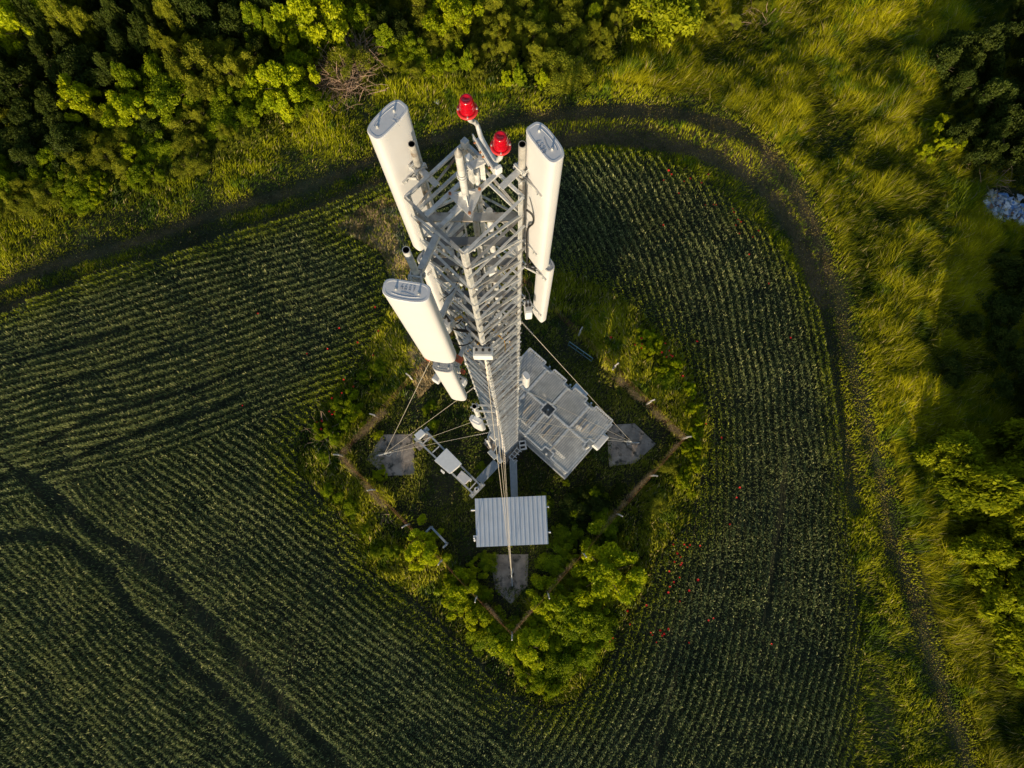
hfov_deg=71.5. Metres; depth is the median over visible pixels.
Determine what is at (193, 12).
thicket tree
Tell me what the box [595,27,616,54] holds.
thicket shrub
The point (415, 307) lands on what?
panel antenna
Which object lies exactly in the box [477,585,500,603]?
weed shrub
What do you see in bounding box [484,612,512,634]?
weed shrub
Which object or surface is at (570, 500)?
bush
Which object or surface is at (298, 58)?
thicket shrub
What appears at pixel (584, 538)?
weed shrub
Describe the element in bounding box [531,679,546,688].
weed shrub
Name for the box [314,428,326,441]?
scrub bush
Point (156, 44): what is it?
thicket shrub
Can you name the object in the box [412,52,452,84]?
thicket shrub
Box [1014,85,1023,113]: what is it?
hedge shrub
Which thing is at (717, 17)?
bush
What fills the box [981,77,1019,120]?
hedge shrub
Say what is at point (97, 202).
thicket shrub
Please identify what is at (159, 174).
thicket shrub
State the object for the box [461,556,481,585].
weed shrub
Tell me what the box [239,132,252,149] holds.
thicket shrub
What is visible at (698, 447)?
scrub bush
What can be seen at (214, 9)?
thicket shrub
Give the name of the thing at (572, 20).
thicket shrub
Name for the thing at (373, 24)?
thicket shrub
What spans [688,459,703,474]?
scrub bush
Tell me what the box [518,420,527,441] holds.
cable bridge
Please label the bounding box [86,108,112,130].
thicket shrub
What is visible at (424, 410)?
weed clump
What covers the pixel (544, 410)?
equipment platform
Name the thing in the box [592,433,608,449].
cooling unit
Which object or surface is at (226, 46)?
thicket shrub
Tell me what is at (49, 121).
thicket shrub
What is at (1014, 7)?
hedge shrub
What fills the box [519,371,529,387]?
antenna
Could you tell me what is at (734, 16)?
bush
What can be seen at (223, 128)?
thicket shrub
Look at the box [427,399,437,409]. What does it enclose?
weed clump
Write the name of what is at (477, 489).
equipment rack
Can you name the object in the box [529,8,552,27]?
thicket shrub
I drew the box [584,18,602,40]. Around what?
thicket shrub
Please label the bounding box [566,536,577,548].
leafy weed
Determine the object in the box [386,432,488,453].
guy wire
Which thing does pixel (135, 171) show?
thicket shrub
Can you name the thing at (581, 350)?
pipe gate
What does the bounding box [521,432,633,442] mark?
guy wire
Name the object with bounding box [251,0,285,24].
thicket tree
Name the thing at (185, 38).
thicket shrub
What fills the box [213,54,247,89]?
thicket shrub
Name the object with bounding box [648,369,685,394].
bush
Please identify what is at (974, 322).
bank shrub
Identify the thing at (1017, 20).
hedge shrub
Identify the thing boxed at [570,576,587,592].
weed shrub
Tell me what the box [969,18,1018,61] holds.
hedge shrub
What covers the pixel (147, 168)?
thicket shrub
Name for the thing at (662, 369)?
scrub bush
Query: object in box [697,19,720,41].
bush
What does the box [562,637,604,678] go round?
bush
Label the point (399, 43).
thicket shrub
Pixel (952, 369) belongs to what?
bank shrub
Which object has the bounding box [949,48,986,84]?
hedge shrub
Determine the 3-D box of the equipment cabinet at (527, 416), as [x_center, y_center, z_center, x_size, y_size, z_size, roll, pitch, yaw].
[0.427,1.579,40.809,2.288,2.005,0.736,42,83,7]
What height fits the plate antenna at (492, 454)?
0.135 m
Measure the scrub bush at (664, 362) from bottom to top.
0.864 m
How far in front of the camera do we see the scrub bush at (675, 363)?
42.15 m
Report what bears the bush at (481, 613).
on the ground at (268, 744)
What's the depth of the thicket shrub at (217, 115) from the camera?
44.81 m
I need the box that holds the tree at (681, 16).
[624,0,705,47]
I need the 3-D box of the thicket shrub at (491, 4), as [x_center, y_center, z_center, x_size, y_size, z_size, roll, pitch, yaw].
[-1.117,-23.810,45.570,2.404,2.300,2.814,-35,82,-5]
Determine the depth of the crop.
40.87 m
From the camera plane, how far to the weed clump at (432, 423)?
42.01 m
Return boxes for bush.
[312,420,321,429]
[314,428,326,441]
[314,448,334,468]
[320,481,335,500]
[322,420,331,428]
[323,45,374,83]
[323,427,343,447]
[328,393,344,418]
[330,485,346,504]
[334,387,366,428]
[334,418,352,436]
[335,495,361,521]
[353,369,370,384]
[355,523,374,542]
[365,538,387,562]
[366,355,388,381]
[367,464,387,481]
[369,381,380,393]
[370,429,384,440]
[382,543,404,563]
[403,513,451,570]
[433,565,488,620]
[456,597,501,635]
[465,610,523,658]
[470,550,497,573]
[475,461,494,482]
[485,607,556,670]
[515,651,552,701]
[523,573,588,626]
[527,635,585,689]
[534,542,572,579]
[535,488,554,517]
[544,578,599,649]
[551,520,583,549]
[558,486,591,530]
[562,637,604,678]
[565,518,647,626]
[577,594,618,650]
[581,483,612,517]
[596,507,629,542]
[619,328,654,363]
[635,342,657,361]
[635,480,672,528]
[637,328,662,346]
[641,455,679,479]
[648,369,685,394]
[651,365,671,377]
[653,332,665,359]
[657,355,671,366]
[668,358,686,374]
[669,470,695,499]
[676,459,698,478]
[677,438,693,459]
[681,381,697,399]
[681,450,699,463]
[682,403,706,419]
[683,425,703,445]
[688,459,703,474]
[690,414,703,430]
[693,438,702,454]
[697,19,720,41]
[699,0,720,18]
[706,10,724,24]
[719,13,741,31]
[749,0,769,18]
[913,142,935,165]
[925,121,944,141]
[927,113,952,124]
[933,137,956,155]
[948,132,967,157]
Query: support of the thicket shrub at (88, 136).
on the ground at (268, 744)
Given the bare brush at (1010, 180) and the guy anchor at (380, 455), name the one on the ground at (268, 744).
the bare brush at (1010, 180)
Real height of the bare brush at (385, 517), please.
0.526 m
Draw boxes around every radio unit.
[432,373,440,383]
[440,310,455,333]
[445,222,462,236]
[458,374,467,385]
[473,345,493,359]
[524,299,532,319]
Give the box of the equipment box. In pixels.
[489,433,498,440]
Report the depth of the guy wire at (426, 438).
35.09 m
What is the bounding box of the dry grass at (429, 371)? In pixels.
[329,195,434,397]
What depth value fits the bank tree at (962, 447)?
39.51 m
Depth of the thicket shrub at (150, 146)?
44.47 m
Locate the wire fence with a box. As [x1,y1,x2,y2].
[333,266,691,640]
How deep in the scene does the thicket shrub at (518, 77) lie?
44.80 m
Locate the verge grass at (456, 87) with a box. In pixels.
[0,51,986,767]
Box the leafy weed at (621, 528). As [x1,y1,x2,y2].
[615,521,625,533]
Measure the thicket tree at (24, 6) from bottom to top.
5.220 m
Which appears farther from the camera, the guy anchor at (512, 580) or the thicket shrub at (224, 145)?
the thicket shrub at (224, 145)
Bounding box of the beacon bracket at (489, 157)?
[460,119,502,181]
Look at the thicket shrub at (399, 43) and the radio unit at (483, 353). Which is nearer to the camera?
the radio unit at (483, 353)
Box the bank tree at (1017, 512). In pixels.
[965,454,1023,538]
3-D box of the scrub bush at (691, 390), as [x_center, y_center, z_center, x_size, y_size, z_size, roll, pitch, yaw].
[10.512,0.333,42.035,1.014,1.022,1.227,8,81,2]
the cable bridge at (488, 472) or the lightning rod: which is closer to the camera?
the lightning rod
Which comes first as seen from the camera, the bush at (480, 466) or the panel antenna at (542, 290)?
the panel antenna at (542, 290)
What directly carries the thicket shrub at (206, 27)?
on the ground at (268, 744)
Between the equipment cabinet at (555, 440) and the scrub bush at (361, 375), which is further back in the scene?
the scrub bush at (361, 375)
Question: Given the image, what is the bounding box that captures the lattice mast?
[404,144,524,465]
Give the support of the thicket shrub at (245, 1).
on the ground at (268, 744)
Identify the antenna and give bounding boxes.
[367,100,435,250]
[382,279,455,362]
[417,250,447,310]
[432,362,466,400]
[469,415,484,430]
[488,442,498,459]
[496,445,502,462]
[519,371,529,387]
[523,122,563,270]
[533,258,554,321]
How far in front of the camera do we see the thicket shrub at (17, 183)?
43.82 m
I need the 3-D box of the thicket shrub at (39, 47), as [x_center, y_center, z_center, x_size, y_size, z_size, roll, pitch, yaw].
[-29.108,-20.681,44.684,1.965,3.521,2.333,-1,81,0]
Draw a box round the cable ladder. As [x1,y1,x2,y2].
[509,447,520,463]
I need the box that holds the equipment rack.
[414,427,484,497]
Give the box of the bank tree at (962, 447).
[910,427,985,475]
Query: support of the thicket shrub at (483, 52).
on the ground at (268, 744)
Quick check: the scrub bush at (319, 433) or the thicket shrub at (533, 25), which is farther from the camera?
the thicket shrub at (533, 25)
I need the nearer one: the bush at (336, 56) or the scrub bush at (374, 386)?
the scrub bush at (374, 386)
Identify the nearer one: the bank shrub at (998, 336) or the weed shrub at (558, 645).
the weed shrub at (558, 645)
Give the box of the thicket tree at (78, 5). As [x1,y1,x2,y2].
[62,0,94,11]
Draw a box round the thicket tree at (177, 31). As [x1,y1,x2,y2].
[161,0,183,38]
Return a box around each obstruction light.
[457,93,477,119]
[490,131,510,155]
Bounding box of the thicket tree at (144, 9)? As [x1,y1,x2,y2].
[130,0,175,49]
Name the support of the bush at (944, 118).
on the ground at (268, 744)
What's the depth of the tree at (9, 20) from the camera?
43.36 m
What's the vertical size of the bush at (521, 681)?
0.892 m
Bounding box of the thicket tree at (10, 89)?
[0,60,45,111]
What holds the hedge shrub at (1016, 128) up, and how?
on the ground at (268, 744)
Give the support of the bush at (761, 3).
on the ground at (268, 744)
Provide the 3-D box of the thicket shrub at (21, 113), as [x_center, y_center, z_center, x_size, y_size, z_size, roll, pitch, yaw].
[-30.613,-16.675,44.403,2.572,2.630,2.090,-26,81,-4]
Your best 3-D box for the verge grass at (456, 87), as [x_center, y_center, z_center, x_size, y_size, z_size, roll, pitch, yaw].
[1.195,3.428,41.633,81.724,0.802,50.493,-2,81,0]
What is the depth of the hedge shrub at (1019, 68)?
44.58 m
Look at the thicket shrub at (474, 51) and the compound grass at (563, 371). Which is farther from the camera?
the thicket shrub at (474, 51)
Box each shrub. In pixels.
[0,27,30,60]
[0,107,14,129]
[0,112,21,167]
[0,154,11,172]
[0,170,23,198]
[0,186,17,199]
[0,200,10,219]
[1,190,26,213]
[1,205,17,225]
[2,97,46,136]
[8,116,51,152]
[8,140,43,180]
[8,177,35,200]
[15,39,52,90]
[16,186,53,226]
[23,160,48,187]
[25,176,60,209]
[28,34,64,74]
[29,87,70,117]
[33,40,108,100]
[35,144,67,171]
[40,104,90,144]
[41,170,66,189]
[44,123,97,172]
[45,0,97,35]
[48,27,81,64]
[48,179,67,202]
[56,73,108,125]
[57,162,98,199]
[58,194,78,214]
[59,145,101,182]
[70,124,88,142]
[71,191,103,216]
[73,129,112,158]
[78,62,119,101]
[81,40,108,68]
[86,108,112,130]
[86,173,112,203]
[87,191,103,208]
[88,11,114,45]
[91,137,120,170]
[91,170,108,179]
[99,90,152,136]
[101,43,139,71]
[104,116,140,158]
[109,156,134,190]
[110,61,152,106]
[120,142,149,165]
[120,160,152,193]
[131,106,167,147]
[139,47,177,89]
[140,137,175,163]
[140,161,156,181]
[143,65,215,141]
[148,25,176,62]
[152,133,181,162]
[153,168,175,185]
[159,111,201,136]
[160,35,197,69]
[160,126,199,164]
[161,35,227,98]
[164,61,192,95]
[170,147,210,180]
[172,33,205,59]
[182,104,198,122]
[184,73,215,108]
[188,105,210,128]
[190,13,239,53]
[194,132,209,148]
[195,100,243,145]
[202,64,226,86]
[205,0,227,21]
[206,53,231,75]
[207,73,245,113]
[209,0,270,53]
[210,34,248,71]
[212,123,239,141]
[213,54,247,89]
[213,140,238,159]
[229,43,265,69]
[232,77,263,104]
[233,95,260,137]
[236,0,272,24]
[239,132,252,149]
[244,65,257,79]
[245,33,279,63]
[255,98,271,120]
[259,12,288,53]
[272,0,286,6]
[279,17,307,50]
[284,49,321,72]
[285,78,321,110]
[292,104,304,120]
[303,63,328,86]
[311,89,339,118]
[313,7,354,47]
[322,31,337,51]
[335,24,391,81]
[343,0,364,7]
[346,0,376,36]
[349,0,383,6]
[364,16,381,42]
[371,6,397,30]
[372,23,397,53]
[374,0,401,10]
[378,54,400,81]
[387,8,423,47]
[387,46,416,76]
[390,40,403,53]
[398,31,428,63]
[402,61,426,81]
[406,0,437,23]
[408,10,443,36]
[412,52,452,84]
[416,52,435,63]
[419,30,443,52]
[438,49,463,72]
[441,573,458,591]
[442,32,460,54]
[449,15,470,41]
[459,48,474,70]
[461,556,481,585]
[466,9,480,36]
[467,42,484,68]
[468,67,487,86]
[469,0,486,9]
[469,6,508,40]
[472,0,513,25]
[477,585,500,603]
[478,39,494,61]
[483,22,504,49]
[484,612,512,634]
[491,39,518,61]
[493,11,513,39]
[494,0,518,18]
[494,638,515,657]
[499,70,511,86]
[502,10,537,46]
[503,55,519,80]
[506,23,528,47]
[509,0,551,24]
[509,660,524,676]
[512,63,526,86]
[513,12,558,50]
[521,43,544,72]
[522,47,563,73]
[526,47,597,101]
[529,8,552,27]
[529,32,563,56]
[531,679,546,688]
[532,0,547,11]
[534,68,549,90]
[535,610,554,624]
[535,648,556,665]
[537,651,544,666]
[541,678,569,700]
[545,0,560,13]
[547,7,591,53]
[549,635,565,652]
[550,3,566,25]
[552,0,583,17]
[560,620,579,631]
[564,549,582,571]
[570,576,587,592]
[571,31,589,51]
[578,576,591,586]
[580,535,599,545]
[584,3,602,28]
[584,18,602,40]
[585,0,607,24]
[592,44,612,62]
[595,0,619,16]
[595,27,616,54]
[601,21,613,37]
[602,1,629,20]
[606,12,621,35]
[612,6,624,29]
[915,42,966,85]
[925,28,966,53]
[930,349,965,388]
[935,22,1005,73]
[938,69,978,109]
[939,115,980,150]
[943,309,985,340]
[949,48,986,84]
[955,76,1018,123]
[957,132,1009,180]
[968,115,1012,140]
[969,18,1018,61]
[975,291,1021,332]
[976,49,1005,83]
[978,372,1017,400]
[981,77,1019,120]
[985,92,1023,146]
[985,318,1020,355]
[987,248,1022,277]
[988,268,1018,294]
[995,0,1023,24]
[1000,139,1023,186]
[1006,58,1023,96]
[1007,15,1023,43]
[1007,663,1023,688]
[1010,12,1023,60]
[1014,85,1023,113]
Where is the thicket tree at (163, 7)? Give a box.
[152,0,192,41]
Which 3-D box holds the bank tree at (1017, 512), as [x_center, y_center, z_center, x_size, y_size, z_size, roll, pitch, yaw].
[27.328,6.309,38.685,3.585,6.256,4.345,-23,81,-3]
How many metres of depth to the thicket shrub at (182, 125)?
44.57 m
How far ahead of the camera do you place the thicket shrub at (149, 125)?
44.41 m
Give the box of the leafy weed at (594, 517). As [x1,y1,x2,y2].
[591,512,599,520]
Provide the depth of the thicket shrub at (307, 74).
45.21 m
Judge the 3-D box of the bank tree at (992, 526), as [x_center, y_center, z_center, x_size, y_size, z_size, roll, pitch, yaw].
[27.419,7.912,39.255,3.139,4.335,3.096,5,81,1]
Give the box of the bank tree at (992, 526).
[969,503,1023,544]
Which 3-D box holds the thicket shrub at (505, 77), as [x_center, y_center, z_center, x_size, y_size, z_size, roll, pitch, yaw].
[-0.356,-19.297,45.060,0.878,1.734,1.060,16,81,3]
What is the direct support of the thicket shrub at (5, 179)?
on the ground at (268, 744)
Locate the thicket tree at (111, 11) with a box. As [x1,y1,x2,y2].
[100,0,132,49]
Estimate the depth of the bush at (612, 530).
40.71 m
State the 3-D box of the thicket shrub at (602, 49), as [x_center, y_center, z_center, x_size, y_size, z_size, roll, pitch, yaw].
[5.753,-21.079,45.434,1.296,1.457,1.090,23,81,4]
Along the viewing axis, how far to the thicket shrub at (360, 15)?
45.49 m
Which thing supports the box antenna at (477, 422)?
attached to the pole at (475, 409)
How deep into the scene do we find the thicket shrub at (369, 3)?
46.16 m
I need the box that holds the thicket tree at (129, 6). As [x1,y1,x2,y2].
[114,0,155,18]
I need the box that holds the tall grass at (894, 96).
[608,0,1023,767]
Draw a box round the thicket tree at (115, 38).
[103,22,146,71]
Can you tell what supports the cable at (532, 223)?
attached to the panel antenna at (544, 156)
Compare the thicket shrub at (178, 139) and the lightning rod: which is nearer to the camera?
the lightning rod
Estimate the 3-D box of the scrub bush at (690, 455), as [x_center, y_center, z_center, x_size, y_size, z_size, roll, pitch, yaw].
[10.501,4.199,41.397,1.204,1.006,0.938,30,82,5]
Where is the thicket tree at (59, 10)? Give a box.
[36,0,96,42]
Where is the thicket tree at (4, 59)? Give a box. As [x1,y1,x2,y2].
[0,45,20,84]
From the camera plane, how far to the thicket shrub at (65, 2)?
45.22 m
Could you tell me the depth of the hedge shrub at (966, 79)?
43.95 m
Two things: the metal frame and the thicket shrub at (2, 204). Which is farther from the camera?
the thicket shrub at (2, 204)
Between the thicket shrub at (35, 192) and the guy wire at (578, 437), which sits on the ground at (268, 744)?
the thicket shrub at (35, 192)
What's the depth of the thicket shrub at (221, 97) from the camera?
44.82 m
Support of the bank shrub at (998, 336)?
on the ground at (268, 744)
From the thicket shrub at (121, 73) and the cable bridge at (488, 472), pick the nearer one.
the cable bridge at (488, 472)
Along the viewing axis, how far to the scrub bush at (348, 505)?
40.89 m
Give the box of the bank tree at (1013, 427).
[982,410,1023,460]
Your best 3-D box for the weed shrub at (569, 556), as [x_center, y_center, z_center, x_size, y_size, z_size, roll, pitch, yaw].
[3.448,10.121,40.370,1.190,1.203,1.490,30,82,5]
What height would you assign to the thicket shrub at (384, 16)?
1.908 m
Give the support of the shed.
on the ground at (268, 744)
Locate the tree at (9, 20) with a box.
[0,0,59,68]
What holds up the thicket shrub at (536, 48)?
on the ground at (268, 744)
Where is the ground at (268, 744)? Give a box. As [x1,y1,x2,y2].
[0,0,1023,767]
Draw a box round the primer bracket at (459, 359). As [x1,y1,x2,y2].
[455,354,463,363]
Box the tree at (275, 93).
[244,60,320,123]
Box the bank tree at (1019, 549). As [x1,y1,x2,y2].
[1000,539,1023,579]
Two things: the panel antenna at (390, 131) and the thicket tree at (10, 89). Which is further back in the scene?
the thicket tree at (10, 89)
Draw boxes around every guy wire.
[383,387,473,454]
[383,417,484,453]
[384,362,429,453]
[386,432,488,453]
[485,360,511,575]
[496,411,511,576]
[501,435,511,572]
[504,448,511,577]
[519,417,632,442]
[521,388,630,441]
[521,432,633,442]
[523,323,631,442]
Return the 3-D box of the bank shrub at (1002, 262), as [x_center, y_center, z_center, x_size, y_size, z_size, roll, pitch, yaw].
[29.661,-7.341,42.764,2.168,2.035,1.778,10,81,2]
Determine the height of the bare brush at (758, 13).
1.095 m
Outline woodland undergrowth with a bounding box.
[0,0,628,224]
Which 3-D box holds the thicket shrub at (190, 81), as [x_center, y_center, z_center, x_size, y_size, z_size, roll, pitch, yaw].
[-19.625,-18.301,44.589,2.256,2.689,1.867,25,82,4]
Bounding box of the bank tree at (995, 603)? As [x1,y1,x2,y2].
[975,567,1023,642]
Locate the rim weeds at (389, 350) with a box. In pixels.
[295,200,712,708]
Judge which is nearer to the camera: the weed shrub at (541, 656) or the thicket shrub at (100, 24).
the weed shrub at (541, 656)
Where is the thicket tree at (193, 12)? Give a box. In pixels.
[167,0,220,46]
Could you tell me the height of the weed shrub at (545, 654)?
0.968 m
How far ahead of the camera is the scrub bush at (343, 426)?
41.65 m
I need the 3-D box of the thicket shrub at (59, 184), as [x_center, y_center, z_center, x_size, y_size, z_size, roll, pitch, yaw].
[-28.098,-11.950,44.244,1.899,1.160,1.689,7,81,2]
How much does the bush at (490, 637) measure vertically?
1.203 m
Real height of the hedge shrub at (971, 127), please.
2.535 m
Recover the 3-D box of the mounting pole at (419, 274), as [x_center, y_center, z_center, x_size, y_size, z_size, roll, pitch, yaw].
[-1.008,-0.899,10.890,0.338,7.040,1.091,6,81,1]
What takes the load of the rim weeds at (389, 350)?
on the ground at (268, 744)
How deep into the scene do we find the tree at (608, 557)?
39.38 m
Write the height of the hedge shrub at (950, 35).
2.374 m
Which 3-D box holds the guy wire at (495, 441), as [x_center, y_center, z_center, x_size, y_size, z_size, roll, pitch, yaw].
[-0.261,5.221,26.942,0.060,28.223,6.928,-3,81,0]
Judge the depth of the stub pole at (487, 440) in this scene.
34.72 m
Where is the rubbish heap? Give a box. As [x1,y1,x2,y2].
[981,189,1023,221]
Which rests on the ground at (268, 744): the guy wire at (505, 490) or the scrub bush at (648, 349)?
the scrub bush at (648, 349)
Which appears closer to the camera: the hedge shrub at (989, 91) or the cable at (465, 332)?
the cable at (465, 332)
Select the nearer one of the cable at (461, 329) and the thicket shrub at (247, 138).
the cable at (461, 329)
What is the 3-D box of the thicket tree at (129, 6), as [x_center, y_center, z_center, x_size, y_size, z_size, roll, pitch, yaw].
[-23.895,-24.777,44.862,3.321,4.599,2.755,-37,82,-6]
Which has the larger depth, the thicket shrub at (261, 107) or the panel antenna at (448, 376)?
the thicket shrub at (261, 107)
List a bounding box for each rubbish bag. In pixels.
[1004,201,1010,207]
[1017,194,1023,200]
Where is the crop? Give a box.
[0,144,864,767]
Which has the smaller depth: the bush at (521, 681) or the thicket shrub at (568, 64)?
the bush at (521, 681)
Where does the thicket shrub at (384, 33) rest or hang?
on the ground at (268, 744)
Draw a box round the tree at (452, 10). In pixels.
[421,0,483,47]
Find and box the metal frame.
[425,526,448,547]
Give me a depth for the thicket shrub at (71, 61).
44.22 m
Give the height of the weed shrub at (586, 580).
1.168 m
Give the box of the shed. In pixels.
[471,496,550,546]
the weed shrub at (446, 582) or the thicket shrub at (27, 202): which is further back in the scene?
the thicket shrub at (27, 202)
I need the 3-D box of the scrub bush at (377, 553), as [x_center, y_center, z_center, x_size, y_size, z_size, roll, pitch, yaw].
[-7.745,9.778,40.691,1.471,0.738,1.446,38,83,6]
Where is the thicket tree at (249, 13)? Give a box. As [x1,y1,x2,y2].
[240,1,268,41]
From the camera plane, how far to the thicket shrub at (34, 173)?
44.15 m
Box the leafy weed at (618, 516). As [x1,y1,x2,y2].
[613,508,622,522]
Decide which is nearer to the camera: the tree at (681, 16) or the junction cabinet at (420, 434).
the junction cabinet at (420, 434)
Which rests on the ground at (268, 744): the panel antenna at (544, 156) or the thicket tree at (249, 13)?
the thicket tree at (249, 13)
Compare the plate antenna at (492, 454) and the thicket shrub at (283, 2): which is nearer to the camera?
the plate antenna at (492, 454)
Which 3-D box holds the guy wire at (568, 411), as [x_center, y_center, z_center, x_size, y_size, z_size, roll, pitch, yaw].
[3.649,1.761,31.536,6.712,20.195,0.060,0,81,0]
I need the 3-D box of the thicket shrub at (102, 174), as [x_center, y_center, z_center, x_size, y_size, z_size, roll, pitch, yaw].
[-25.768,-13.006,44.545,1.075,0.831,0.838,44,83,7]
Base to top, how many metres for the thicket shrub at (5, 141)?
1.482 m
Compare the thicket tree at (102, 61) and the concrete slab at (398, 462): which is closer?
the concrete slab at (398, 462)
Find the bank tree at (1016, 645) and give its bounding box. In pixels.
[989,610,1023,675]
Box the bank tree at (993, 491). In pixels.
[932,462,1023,522]
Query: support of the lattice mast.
on the ground at (268, 744)
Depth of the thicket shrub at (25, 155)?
43.83 m
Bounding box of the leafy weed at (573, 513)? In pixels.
[567,510,577,519]
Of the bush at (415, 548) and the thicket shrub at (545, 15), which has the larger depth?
the thicket shrub at (545, 15)
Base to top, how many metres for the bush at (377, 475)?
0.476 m
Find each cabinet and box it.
[414,429,425,439]
[434,448,461,473]
[457,471,470,484]
[516,403,536,428]
[519,357,540,385]
[533,373,561,403]
[538,425,574,458]
[555,393,591,428]
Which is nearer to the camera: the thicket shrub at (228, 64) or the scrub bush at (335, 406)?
the scrub bush at (335, 406)
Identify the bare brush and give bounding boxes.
[299,40,388,116]
[304,404,339,463]
[375,504,396,524]
[739,2,791,33]
[966,138,1023,217]
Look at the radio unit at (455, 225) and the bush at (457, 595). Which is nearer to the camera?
the radio unit at (455, 225)
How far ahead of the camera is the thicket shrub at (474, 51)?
45.04 m
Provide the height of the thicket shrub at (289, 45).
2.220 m
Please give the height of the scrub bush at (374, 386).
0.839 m
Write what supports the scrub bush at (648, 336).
on the ground at (268, 744)
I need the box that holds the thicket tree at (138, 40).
[125,10,168,61]
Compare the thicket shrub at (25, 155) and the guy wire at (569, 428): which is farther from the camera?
the thicket shrub at (25, 155)
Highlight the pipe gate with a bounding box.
[568,341,592,361]
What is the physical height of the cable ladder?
1.495 m
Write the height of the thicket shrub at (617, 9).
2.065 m
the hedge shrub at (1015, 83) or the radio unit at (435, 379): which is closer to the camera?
the radio unit at (435, 379)
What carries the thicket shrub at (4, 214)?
on the ground at (268, 744)
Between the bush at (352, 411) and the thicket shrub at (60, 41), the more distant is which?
the thicket shrub at (60, 41)
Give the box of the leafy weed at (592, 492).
[587,485,601,496]
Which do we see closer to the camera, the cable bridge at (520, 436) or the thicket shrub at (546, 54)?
the cable bridge at (520, 436)
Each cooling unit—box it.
[571,383,587,399]
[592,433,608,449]
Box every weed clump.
[422,403,430,418]
[426,418,439,431]
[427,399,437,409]
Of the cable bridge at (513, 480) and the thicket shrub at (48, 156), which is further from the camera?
the thicket shrub at (48, 156)
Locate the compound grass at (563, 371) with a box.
[345,279,680,618]
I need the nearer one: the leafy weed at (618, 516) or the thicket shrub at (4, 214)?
the leafy weed at (618, 516)
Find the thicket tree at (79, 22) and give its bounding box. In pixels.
[67,6,106,50]
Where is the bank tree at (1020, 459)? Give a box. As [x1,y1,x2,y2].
[1010,456,1023,479]
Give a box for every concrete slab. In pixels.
[368,434,414,475]
[491,554,528,603]
[607,423,654,465]
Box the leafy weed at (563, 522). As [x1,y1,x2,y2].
[555,515,571,527]
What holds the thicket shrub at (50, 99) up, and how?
on the ground at (268, 744)
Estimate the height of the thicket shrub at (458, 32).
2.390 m
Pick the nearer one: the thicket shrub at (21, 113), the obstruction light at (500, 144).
the obstruction light at (500, 144)
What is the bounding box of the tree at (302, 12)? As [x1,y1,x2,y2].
[263,0,353,65]
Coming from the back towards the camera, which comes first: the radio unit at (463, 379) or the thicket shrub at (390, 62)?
the thicket shrub at (390, 62)
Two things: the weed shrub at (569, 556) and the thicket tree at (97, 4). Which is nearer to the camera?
the weed shrub at (569, 556)
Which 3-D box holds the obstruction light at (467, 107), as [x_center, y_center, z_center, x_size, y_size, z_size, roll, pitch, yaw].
[-0.423,-2.611,6.690,0.208,0.272,0.208,-2,81,0]
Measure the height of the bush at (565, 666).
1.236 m
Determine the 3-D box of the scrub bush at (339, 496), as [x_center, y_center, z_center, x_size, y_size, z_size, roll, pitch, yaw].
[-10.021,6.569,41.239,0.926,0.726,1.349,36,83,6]
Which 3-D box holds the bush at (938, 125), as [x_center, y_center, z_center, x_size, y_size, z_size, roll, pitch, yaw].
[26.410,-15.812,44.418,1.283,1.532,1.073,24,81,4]
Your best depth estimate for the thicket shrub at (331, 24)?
45.00 m
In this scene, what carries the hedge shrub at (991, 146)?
on the ground at (268, 744)
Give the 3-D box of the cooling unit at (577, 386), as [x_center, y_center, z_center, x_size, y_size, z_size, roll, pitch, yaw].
[3.833,0.430,40.252,0.912,0.522,0.420,42,83,7]
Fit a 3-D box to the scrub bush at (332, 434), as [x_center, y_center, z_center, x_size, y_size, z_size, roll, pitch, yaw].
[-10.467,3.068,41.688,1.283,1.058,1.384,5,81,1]
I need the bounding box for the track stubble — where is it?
[0,100,975,767]
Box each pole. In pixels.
[402,140,465,303]
[402,227,471,387]
[470,403,497,429]
[485,430,491,447]
[499,141,545,316]
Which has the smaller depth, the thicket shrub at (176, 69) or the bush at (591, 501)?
the bush at (591, 501)
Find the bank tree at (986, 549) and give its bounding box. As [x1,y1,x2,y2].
[946,528,1017,585]
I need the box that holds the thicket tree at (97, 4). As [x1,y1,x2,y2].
[83,0,127,14]
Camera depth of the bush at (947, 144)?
43.99 m
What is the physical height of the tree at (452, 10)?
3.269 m
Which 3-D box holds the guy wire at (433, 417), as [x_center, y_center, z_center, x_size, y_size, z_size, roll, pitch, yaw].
[-4.338,2.105,31.524,6.489,20.195,0.060,-6,81,-1]
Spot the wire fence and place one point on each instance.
(374, 423)
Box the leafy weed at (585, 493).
[580,490,588,503]
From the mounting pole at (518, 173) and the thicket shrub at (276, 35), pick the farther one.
the thicket shrub at (276, 35)
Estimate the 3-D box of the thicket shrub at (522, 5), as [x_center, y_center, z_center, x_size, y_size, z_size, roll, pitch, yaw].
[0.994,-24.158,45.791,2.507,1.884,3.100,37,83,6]
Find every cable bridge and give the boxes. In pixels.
[476,460,499,482]
[510,460,517,496]
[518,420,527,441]
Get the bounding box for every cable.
[445,315,477,332]
[451,333,477,345]
[452,328,489,344]
[526,209,534,266]
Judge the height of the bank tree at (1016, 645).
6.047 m
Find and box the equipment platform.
[498,348,612,479]
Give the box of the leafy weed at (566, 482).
[562,478,569,486]
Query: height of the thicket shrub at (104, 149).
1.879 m
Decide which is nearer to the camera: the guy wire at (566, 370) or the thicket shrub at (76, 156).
the guy wire at (566, 370)
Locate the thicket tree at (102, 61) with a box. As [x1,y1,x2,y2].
[92,51,134,86]
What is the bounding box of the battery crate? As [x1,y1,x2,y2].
[519,440,526,450]
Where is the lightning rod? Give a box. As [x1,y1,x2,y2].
[446,147,482,217]
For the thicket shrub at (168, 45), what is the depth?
44.17 m
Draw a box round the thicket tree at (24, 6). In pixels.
[10,0,64,50]
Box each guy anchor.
[376,452,389,456]
[510,568,513,585]

